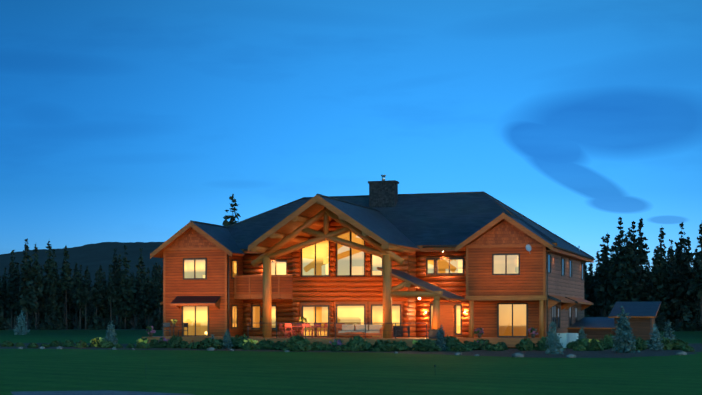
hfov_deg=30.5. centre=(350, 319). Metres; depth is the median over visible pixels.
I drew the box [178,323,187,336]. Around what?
deck chair
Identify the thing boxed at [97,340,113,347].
shrub
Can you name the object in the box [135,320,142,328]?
forest edge brush
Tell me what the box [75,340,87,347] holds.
shrub
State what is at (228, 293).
wing downpipe
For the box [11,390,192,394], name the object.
gravel ground
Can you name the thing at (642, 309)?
garden shed roof
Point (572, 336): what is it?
ac unit
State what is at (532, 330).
porch pot
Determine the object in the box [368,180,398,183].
chimney cap
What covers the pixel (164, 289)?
wing corner
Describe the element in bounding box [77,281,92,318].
forest pine
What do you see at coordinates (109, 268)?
forest pine
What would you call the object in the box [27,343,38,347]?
shrub
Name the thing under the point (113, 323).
forest edge brush
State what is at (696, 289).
tall forest pine
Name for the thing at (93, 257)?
distant hill
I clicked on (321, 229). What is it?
great room gable wall
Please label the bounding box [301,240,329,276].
great room glass
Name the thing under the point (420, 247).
roof fascia front
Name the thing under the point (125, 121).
sky
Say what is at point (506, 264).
wing window
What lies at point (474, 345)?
shrub
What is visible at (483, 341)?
shrub
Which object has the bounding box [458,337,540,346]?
wing porch deck
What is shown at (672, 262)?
forest pine
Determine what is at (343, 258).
great room glass
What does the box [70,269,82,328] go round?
forest pine
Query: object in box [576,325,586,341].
spruce
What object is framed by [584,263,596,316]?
forest pine
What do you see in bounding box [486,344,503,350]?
shrub
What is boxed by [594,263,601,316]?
forest pine
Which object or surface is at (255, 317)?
balcony bay window
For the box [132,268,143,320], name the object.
forest pine
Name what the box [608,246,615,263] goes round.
forest pine
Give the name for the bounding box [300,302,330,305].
great room lintel
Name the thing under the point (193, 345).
shrub
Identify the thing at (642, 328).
garden shed walls
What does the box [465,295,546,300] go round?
wing beam
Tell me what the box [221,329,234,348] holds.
spruce
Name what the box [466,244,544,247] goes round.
wing gable band
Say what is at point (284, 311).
balcony bay log courses
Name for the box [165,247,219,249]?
wing gable band
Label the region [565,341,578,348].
shrub
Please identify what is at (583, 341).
shrub
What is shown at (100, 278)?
forest pine
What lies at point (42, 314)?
forest edge brush
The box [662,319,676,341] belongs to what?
spruce
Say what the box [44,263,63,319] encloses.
forest pine
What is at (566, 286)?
wing side wall
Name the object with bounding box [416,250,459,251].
roof soffit
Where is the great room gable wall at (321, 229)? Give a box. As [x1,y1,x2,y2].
[309,220,377,249]
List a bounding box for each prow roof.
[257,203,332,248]
[320,196,419,250]
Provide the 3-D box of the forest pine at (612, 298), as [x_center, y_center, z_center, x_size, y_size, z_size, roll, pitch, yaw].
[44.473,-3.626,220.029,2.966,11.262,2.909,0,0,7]
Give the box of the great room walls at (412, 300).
[323,253,415,336]
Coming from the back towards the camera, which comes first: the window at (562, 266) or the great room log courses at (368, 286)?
the window at (562, 266)
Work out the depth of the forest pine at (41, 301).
252.87 m
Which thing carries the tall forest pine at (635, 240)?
on the forest floor
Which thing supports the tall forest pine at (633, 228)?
on the forest floor
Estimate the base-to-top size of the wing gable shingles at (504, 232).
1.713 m
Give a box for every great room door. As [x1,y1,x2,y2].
[302,305,328,336]
[371,304,400,336]
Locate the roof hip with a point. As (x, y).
(561, 243)
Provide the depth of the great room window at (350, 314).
86.80 m
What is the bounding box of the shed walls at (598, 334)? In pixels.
[568,329,613,340]
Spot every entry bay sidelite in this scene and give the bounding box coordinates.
[430,304,432,329]
[455,304,461,334]
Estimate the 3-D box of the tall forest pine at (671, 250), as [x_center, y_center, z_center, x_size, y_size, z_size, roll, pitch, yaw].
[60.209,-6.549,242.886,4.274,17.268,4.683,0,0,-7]
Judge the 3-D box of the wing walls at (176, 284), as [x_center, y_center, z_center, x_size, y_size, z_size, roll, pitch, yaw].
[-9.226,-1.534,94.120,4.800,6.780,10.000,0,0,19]
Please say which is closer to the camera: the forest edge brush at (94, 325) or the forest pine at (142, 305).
the forest edge brush at (94, 325)
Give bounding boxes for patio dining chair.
[279,323,288,336]
[285,323,294,337]
[295,323,303,336]
[302,323,311,337]
[314,323,320,336]
[318,323,327,337]
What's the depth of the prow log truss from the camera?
82.10 m
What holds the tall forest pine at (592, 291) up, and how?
on the forest floor
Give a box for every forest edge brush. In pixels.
[0,305,11,329]
[29,317,37,329]
[37,309,44,325]
[40,313,54,329]
[64,312,74,328]
[76,309,90,328]
[88,314,103,329]
[107,313,116,328]
[117,317,131,328]
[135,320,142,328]
[136,314,146,328]
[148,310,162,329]
[605,304,613,316]
[655,315,661,328]
[656,310,664,330]
[658,318,666,330]
[666,316,675,327]
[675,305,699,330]
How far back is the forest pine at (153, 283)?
256.94 m
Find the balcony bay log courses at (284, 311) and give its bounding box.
[243,254,292,335]
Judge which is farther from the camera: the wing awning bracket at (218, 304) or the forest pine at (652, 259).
the forest pine at (652, 259)
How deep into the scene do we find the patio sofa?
83.82 m
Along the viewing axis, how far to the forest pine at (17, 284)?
251.04 m
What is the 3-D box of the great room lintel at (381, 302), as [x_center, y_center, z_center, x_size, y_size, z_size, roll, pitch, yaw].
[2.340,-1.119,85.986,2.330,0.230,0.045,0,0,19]
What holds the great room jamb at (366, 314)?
attached to the great room walls at (412, 300)
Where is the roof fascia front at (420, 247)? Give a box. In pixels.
[241,245,455,253]
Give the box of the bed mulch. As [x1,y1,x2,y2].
[0,343,701,357]
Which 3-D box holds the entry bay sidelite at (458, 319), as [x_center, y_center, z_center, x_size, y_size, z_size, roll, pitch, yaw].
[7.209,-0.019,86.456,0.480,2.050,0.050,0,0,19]
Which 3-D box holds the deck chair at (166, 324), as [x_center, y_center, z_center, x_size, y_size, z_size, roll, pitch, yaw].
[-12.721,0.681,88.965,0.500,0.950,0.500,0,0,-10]
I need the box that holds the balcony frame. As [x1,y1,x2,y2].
[234,275,292,298]
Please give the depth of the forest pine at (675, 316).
218.80 m
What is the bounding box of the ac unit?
[569,333,577,341]
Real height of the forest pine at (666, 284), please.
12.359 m
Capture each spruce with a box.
[14,310,29,334]
[103,320,117,344]
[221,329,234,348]
[435,325,448,350]
[545,320,564,353]
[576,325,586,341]
[611,306,640,352]
[647,324,663,349]
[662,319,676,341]
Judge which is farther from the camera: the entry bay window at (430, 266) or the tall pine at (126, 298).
the tall pine at (126, 298)
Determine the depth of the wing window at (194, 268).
89.33 m
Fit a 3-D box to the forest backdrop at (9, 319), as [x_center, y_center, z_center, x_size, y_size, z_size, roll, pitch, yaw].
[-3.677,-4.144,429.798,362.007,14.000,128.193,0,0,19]
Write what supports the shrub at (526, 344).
on the bed mulch
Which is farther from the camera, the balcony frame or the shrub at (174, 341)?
the balcony frame
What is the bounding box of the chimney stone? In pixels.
[369,183,397,207]
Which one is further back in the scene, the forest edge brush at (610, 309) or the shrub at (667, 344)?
the forest edge brush at (610, 309)
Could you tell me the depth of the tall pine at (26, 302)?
238.98 m
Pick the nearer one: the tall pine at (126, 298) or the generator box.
the generator box
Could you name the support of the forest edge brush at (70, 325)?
on the forest floor
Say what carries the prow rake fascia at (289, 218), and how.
attached to the roof ridge caps at (333, 197)
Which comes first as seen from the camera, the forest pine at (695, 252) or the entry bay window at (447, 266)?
the entry bay window at (447, 266)
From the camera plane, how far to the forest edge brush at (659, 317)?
210.78 m
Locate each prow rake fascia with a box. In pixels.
[248,195,316,250]
[317,195,388,248]
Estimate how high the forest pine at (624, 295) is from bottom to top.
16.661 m
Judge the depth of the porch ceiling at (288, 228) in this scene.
83.39 m
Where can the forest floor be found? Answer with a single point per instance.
(132, 328)
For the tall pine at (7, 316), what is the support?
on the forest floor
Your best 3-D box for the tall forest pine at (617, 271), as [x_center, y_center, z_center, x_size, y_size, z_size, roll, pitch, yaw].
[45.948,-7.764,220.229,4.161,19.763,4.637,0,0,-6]
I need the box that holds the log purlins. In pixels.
[251,202,415,255]
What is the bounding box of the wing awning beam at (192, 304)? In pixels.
[170,303,215,305]
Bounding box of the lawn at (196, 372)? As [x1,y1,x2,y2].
[0,330,701,394]
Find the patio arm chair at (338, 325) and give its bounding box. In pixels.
[336,323,344,336]
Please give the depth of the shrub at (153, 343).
84.48 m
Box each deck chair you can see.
[163,323,169,336]
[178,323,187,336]
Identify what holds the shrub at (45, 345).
on the bed mulch
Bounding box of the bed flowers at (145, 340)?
[135,338,148,343]
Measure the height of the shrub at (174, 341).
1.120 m
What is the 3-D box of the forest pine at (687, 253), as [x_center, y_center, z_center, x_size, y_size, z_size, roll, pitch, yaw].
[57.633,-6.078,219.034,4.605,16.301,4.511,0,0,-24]
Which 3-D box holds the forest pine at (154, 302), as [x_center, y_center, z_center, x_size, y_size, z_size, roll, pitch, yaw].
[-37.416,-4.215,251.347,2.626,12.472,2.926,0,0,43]
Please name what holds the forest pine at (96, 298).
on the forest floor
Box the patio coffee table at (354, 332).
[345,332,364,337]
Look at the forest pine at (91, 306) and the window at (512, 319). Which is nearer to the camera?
the window at (512, 319)
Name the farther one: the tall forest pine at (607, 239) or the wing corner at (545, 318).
the tall forest pine at (607, 239)
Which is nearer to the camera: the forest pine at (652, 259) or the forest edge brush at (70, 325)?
the forest pine at (652, 259)
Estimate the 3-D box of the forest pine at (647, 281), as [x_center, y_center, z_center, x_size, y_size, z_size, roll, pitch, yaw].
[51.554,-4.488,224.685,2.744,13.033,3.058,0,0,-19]
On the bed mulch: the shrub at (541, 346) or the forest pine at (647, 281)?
the shrub at (541, 346)
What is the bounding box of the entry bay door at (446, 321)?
[439,305,453,336]
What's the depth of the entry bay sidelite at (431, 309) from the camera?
87.05 m
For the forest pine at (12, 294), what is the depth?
248.44 m
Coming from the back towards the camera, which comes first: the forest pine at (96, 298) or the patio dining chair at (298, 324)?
the forest pine at (96, 298)
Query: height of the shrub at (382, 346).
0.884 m
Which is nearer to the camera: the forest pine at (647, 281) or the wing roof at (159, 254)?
the wing roof at (159, 254)
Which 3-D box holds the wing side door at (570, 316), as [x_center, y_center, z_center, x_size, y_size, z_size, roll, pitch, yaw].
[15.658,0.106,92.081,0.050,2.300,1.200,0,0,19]
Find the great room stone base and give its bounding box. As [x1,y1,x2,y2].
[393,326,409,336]
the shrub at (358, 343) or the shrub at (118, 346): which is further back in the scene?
the shrub at (118, 346)
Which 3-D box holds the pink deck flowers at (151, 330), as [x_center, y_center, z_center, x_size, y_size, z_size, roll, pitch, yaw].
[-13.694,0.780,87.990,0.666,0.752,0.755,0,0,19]
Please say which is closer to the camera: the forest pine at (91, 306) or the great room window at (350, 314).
the great room window at (350, 314)
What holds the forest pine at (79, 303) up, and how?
on the forest floor
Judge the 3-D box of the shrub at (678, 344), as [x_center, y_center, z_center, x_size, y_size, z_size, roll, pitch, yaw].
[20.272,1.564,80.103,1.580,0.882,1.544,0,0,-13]
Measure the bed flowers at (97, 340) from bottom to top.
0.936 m
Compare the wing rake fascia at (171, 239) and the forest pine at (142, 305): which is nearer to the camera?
the wing rake fascia at (171, 239)
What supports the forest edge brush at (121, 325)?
on the forest floor
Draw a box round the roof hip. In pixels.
[486,194,589,256]
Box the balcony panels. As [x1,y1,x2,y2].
[236,277,292,293]
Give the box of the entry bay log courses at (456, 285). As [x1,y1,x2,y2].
[416,251,468,336]
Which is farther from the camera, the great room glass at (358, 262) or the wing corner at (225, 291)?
the wing corner at (225, 291)
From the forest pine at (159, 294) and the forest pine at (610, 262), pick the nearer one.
the forest pine at (610, 262)
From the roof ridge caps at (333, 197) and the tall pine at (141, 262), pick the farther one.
the tall pine at (141, 262)
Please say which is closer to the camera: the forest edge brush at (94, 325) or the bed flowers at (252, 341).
the bed flowers at (252, 341)
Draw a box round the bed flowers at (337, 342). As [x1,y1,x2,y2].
[329,339,342,345]
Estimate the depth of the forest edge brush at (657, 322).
209.62 m
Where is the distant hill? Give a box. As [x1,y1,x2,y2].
[0,242,594,285]
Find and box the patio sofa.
[337,324,382,337]
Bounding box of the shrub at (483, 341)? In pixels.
[477,339,488,345]
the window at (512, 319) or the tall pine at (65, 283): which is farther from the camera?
the tall pine at (65, 283)
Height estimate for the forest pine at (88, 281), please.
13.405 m
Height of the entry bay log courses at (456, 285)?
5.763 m
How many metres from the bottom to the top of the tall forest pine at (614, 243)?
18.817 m
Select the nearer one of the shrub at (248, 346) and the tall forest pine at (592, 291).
the shrub at (248, 346)
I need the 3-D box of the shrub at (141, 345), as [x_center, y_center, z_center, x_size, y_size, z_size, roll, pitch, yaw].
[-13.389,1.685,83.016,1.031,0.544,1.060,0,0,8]
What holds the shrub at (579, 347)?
on the bed mulch
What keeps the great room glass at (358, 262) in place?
attached to the great room walls at (412, 300)
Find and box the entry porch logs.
[390,281,454,300]
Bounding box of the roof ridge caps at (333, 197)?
[190,191,593,257]
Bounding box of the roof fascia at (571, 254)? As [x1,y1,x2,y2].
[552,245,593,262]
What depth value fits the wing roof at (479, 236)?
84.01 m
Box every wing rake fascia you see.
[150,221,190,258]
[191,222,231,256]
[456,213,502,251]
[503,213,551,249]
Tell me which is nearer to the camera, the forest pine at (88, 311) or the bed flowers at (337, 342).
the bed flowers at (337, 342)
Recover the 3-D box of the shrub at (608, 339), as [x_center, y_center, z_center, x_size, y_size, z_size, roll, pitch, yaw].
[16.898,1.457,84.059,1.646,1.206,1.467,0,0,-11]
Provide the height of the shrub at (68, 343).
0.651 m
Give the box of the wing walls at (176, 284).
[165,249,243,336]
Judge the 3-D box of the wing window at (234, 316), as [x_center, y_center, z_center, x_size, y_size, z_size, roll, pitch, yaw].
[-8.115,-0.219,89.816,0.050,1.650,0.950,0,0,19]
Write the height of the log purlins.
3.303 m
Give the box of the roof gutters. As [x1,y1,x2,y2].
[243,245,594,335]
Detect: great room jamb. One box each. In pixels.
[300,306,301,335]
[329,306,330,336]
[365,305,366,323]
[369,305,370,336]
[401,305,402,325]
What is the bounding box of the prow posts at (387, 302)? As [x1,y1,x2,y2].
[263,254,391,337]
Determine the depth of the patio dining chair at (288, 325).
83.45 m
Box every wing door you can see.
[182,306,208,336]
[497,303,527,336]
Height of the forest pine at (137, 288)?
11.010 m
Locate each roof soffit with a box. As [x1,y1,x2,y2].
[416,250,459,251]
[546,250,588,262]
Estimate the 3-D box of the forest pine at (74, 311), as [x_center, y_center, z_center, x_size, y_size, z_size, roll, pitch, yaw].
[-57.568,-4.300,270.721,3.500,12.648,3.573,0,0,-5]
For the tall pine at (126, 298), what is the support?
on the forest floor
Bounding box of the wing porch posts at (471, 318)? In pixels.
[469,300,543,337]
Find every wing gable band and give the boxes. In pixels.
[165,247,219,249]
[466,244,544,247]
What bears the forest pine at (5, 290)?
on the forest floor
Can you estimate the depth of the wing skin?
83.36 m
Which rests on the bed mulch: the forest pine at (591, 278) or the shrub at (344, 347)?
the shrub at (344, 347)
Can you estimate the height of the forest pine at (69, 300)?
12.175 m
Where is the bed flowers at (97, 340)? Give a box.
[90,337,102,347]
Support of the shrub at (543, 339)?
on the bed mulch
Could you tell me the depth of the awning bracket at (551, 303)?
83.19 m
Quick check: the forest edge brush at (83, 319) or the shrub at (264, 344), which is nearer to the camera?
the shrub at (264, 344)
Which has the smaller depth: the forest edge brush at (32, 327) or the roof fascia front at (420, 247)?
the roof fascia front at (420, 247)
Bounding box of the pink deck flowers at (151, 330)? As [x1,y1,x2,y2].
[146,326,155,336]
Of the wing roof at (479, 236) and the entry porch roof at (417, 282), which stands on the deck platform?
the entry porch roof at (417, 282)
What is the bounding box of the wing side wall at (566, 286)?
[546,249,583,336]
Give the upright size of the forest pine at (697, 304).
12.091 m
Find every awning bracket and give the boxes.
[216,299,219,308]
[548,299,558,308]
[561,302,571,309]
[581,304,590,310]
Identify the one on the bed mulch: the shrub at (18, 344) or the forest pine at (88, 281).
the shrub at (18, 344)
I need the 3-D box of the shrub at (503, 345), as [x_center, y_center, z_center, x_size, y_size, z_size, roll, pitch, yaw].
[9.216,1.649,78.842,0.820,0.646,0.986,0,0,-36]
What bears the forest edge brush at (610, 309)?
on the forest floor
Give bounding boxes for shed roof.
[567,317,615,328]
[608,301,660,317]
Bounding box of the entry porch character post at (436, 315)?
[431,299,439,329]
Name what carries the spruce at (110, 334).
on the bed mulch
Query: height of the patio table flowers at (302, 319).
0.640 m
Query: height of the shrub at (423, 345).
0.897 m
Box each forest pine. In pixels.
[0,267,8,316]
[0,276,6,312]
[1,259,19,328]
[6,263,21,325]
[13,267,18,328]
[14,265,31,324]
[28,307,44,323]
[37,270,46,327]
[40,266,47,304]
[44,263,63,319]
[45,274,60,314]
[57,263,71,322]
[67,272,74,311]
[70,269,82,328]
[70,270,79,324]
[73,265,87,328]
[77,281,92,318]
[80,269,90,328]
[83,266,91,300]
[88,272,95,319]
[90,270,102,321]
[92,265,107,322]
[97,272,112,321]
[106,264,112,292]
[106,270,116,324]
[129,274,134,327]
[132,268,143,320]
[132,275,142,324]
[139,280,147,323]
[141,267,155,324]
[149,265,161,318]
[151,267,161,314]
[153,269,162,318]
[154,263,157,280]
[155,270,162,315]
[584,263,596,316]
[584,275,588,299]
[584,283,590,313]
[587,262,595,282]
[588,264,593,316]
[589,236,608,316]
[593,251,599,316]
[594,233,610,288]
[594,245,610,316]
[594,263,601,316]
[594,266,609,316]
[603,266,617,311]
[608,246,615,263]
[608,256,614,303]
[609,216,629,292]
[612,237,617,256]
[614,234,633,302]
[623,218,655,301]
[623,221,639,274]
[623,228,637,301]
[630,234,643,268]
[644,258,652,295]
[649,227,672,319]
[650,246,667,314]
[650,248,658,295]
[661,260,671,321]
[662,222,698,325]
[665,244,691,322]
[666,252,675,294]
[667,239,674,275]
[682,236,700,302]
[686,220,701,324]
[687,261,700,319]
[692,249,697,270]
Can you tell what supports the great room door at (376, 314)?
attached to the great room walls at (412, 300)
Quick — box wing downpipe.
[228,255,228,332]
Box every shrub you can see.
[0,340,15,346]
[15,342,24,346]
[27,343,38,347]
[38,343,49,347]
[49,340,62,346]
[62,339,74,346]
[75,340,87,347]
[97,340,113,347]
[114,344,122,347]
[125,343,134,347]
[135,342,150,348]
[148,339,158,347]
[155,341,167,347]
[165,335,183,347]
[180,341,189,347]
[189,341,198,348]
[196,337,222,348]
[231,334,248,348]
[242,341,254,349]
[256,339,274,349]
[272,340,285,349]
[283,334,310,350]
[309,341,324,350]
[322,344,331,350]
[330,345,342,350]
[341,344,348,350]
[345,335,369,350]
[369,340,394,351]
[393,340,409,350]
[410,339,441,351]
[444,335,459,350]
[446,342,471,351]
[463,340,485,349]
[477,339,488,345]
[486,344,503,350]
[497,342,508,349]
[515,337,536,350]
[534,336,560,350]
[537,342,548,350]
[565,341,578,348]
[572,344,587,350]
[577,338,588,345]
[585,341,603,350]
[599,341,609,349]
[600,333,613,347]
[632,337,646,350]
[650,336,673,349]
[671,338,687,349]
[681,345,694,351]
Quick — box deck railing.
[276,323,426,338]
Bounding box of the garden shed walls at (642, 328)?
[614,318,654,340]
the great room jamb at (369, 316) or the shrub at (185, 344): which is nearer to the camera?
the shrub at (185, 344)
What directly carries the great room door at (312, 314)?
attached to the great room walls at (412, 300)
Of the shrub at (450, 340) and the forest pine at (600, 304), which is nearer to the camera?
the shrub at (450, 340)
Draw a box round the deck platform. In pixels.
[142,336,460,346]
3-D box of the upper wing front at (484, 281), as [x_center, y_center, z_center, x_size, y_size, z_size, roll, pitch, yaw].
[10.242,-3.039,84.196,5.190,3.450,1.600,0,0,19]
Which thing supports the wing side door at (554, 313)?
attached to the wing side wall at (566, 286)
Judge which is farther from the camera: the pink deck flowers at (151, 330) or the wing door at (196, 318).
the wing door at (196, 318)
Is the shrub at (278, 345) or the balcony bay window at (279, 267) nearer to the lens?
the shrub at (278, 345)
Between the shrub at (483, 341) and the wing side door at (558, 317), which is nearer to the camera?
the shrub at (483, 341)
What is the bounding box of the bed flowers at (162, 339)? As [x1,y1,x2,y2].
[158,337,168,342]
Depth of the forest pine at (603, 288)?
221.19 m
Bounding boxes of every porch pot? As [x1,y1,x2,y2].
[474,328,483,337]
[528,328,537,337]
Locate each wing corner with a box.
[163,250,164,335]
[225,253,226,331]
[466,248,467,295]
[543,247,545,294]
[545,300,545,336]
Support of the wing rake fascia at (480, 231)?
attached to the roof ridge caps at (333, 197)
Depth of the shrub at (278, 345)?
78.64 m
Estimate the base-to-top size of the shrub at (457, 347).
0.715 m
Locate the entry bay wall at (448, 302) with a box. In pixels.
[416,256,468,336]
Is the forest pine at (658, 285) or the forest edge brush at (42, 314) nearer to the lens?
the forest pine at (658, 285)
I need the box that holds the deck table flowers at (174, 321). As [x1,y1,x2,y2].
[171,319,177,325]
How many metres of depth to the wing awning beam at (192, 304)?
88.35 m
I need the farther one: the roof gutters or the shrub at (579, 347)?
the roof gutters
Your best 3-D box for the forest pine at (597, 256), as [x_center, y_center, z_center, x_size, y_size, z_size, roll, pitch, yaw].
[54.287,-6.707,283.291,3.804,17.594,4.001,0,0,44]
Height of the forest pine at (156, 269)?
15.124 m
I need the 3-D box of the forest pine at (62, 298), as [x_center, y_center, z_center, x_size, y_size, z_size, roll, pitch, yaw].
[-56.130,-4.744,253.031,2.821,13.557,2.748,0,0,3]
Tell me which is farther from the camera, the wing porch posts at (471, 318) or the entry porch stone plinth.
the wing porch posts at (471, 318)
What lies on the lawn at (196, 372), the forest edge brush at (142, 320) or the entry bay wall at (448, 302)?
the entry bay wall at (448, 302)
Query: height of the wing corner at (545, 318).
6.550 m
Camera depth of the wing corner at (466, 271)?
84.22 m
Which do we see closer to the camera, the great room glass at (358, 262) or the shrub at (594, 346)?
the shrub at (594, 346)
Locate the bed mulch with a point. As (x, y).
(607, 353)
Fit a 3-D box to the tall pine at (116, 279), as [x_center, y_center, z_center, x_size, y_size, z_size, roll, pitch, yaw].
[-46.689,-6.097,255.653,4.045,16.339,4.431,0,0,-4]
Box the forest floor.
[8,327,148,329]
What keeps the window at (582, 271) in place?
attached to the wing side wall at (566, 286)
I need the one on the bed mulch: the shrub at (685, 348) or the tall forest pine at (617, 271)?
the shrub at (685, 348)
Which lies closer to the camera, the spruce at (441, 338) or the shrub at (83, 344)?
the spruce at (441, 338)
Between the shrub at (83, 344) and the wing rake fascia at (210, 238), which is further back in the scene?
the wing rake fascia at (210, 238)
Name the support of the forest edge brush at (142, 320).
on the forest floor
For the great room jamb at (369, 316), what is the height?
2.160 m
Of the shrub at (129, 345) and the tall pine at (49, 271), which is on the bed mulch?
the shrub at (129, 345)
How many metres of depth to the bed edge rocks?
67.59 m
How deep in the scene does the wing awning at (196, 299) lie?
88.81 m
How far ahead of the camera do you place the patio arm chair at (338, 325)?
86.04 m
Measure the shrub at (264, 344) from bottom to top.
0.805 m
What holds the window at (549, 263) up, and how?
attached to the wing side wall at (566, 286)
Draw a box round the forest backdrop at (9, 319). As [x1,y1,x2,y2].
[7,287,593,324]
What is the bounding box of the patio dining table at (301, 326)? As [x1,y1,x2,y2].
[289,326,318,337]
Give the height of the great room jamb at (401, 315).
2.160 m
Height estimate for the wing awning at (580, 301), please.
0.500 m
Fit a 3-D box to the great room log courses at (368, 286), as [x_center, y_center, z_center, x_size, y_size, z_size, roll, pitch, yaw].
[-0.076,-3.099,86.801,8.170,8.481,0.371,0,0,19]
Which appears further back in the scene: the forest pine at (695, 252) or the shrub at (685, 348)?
the forest pine at (695, 252)
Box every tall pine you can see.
[3,250,18,327]
[10,238,38,329]
[28,244,45,329]
[41,241,59,321]
[47,249,57,299]
[57,246,75,327]
[105,248,121,322]
[111,245,141,328]
[115,255,121,323]
[133,248,147,294]
[222,194,240,225]
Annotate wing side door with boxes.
[551,304,556,333]
[557,306,559,329]
[569,307,571,326]
[575,307,577,322]
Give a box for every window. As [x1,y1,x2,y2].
[183,258,206,279]
[231,259,237,278]
[231,305,237,328]
[251,305,260,328]
[271,260,286,274]
[272,305,276,328]
[336,304,364,325]
[426,258,434,274]
[436,258,463,274]
[492,253,519,274]
[548,253,550,273]
[561,257,564,276]
[569,259,571,277]
[581,263,583,280]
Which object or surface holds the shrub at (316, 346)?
on the bed mulch
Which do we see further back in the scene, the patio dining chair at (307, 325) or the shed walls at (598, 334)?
the shed walls at (598, 334)
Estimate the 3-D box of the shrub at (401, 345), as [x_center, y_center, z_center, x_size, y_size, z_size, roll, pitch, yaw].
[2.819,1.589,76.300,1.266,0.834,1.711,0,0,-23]
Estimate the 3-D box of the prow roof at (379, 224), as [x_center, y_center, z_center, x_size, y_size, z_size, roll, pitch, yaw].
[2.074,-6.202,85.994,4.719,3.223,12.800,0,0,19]
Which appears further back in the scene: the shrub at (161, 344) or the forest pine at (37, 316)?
the forest pine at (37, 316)
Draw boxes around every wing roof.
[153,227,191,257]
[193,222,244,255]
[460,219,504,250]
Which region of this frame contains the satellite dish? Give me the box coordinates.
[526,244,530,252]
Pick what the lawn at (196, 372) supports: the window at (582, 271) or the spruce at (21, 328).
the spruce at (21, 328)
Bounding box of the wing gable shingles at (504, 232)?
[470,220,540,244]
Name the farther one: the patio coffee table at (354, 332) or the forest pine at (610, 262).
the forest pine at (610, 262)
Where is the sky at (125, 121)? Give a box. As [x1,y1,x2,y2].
[0,0,701,275]
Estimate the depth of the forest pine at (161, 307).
250.12 m
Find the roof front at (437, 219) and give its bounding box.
[228,193,556,248]
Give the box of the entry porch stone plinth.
[428,330,439,338]
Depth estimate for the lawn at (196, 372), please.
45.42 m
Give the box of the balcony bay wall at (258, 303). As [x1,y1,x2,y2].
[244,253,292,331]
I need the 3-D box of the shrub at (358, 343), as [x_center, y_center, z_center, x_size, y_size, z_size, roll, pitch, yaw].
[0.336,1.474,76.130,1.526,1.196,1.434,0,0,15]
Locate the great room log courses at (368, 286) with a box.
[292,221,408,336]
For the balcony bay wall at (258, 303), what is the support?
on the lawn at (196, 372)
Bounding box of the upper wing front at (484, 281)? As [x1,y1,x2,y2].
[468,247,542,295]
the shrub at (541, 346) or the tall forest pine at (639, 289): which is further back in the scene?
the tall forest pine at (639, 289)
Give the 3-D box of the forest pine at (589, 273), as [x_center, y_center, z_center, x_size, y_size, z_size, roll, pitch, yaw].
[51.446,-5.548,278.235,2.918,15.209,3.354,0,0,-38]
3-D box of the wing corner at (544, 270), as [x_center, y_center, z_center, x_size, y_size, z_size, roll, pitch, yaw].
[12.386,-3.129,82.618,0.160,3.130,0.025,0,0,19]
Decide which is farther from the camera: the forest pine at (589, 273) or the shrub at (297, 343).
the forest pine at (589, 273)
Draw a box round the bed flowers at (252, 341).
[243,338,257,345]
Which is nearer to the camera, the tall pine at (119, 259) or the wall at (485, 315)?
the wall at (485, 315)
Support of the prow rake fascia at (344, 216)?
attached to the roof ridge caps at (333, 197)
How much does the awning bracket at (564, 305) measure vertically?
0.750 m
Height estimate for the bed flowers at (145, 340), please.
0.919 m
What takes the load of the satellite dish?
attached to the upper wing front at (484, 281)
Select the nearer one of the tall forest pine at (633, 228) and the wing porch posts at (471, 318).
the wing porch posts at (471, 318)
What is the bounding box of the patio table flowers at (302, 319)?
[299,316,307,324]
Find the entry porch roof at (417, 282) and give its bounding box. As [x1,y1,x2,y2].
[377,267,465,300]
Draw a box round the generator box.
[556,333,568,347]
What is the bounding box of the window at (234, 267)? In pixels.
[231,259,237,278]
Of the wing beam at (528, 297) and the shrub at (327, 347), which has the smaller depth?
the shrub at (327, 347)
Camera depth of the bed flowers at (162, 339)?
85.01 m
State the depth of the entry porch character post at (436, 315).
79.87 m
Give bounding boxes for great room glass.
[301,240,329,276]
[336,232,351,275]
[350,232,364,275]
[371,254,382,275]
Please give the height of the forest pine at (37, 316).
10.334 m
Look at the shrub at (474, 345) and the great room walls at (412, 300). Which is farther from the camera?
the great room walls at (412, 300)
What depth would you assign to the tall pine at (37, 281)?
241.93 m
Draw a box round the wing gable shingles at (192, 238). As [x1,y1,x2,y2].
[168,228,216,247]
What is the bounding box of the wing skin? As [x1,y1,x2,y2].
[545,246,549,298]
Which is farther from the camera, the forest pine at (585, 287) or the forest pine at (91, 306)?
the forest pine at (91, 306)
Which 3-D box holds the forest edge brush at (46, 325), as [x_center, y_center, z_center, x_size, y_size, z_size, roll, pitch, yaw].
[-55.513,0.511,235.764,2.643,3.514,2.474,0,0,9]
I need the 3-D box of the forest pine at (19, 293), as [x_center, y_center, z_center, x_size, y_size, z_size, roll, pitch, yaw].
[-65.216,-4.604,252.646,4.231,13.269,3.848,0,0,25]
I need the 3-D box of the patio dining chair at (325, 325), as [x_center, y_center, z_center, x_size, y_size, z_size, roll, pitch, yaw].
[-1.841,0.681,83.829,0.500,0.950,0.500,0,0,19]
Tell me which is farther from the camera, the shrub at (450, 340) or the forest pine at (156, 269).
the forest pine at (156, 269)
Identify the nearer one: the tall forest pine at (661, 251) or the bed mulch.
the bed mulch
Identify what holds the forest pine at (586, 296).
on the forest floor
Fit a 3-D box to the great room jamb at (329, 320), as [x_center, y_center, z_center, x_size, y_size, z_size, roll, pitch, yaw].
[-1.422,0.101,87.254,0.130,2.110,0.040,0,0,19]
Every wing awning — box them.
[171,296,219,302]
[548,295,574,302]
[565,297,593,304]
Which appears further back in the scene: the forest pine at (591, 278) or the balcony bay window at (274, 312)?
the forest pine at (591, 278)
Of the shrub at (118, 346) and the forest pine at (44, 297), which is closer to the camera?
the shrub at (118, 346)
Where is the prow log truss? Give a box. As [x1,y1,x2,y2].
[251,207,403,266]
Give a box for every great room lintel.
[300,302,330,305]
[335,302,366,304]
[369,301,402,304]
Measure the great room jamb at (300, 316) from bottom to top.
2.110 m
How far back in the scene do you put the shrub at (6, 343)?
88.31 m
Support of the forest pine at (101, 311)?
on the forest floor
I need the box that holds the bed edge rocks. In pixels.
[18,346,686,357]

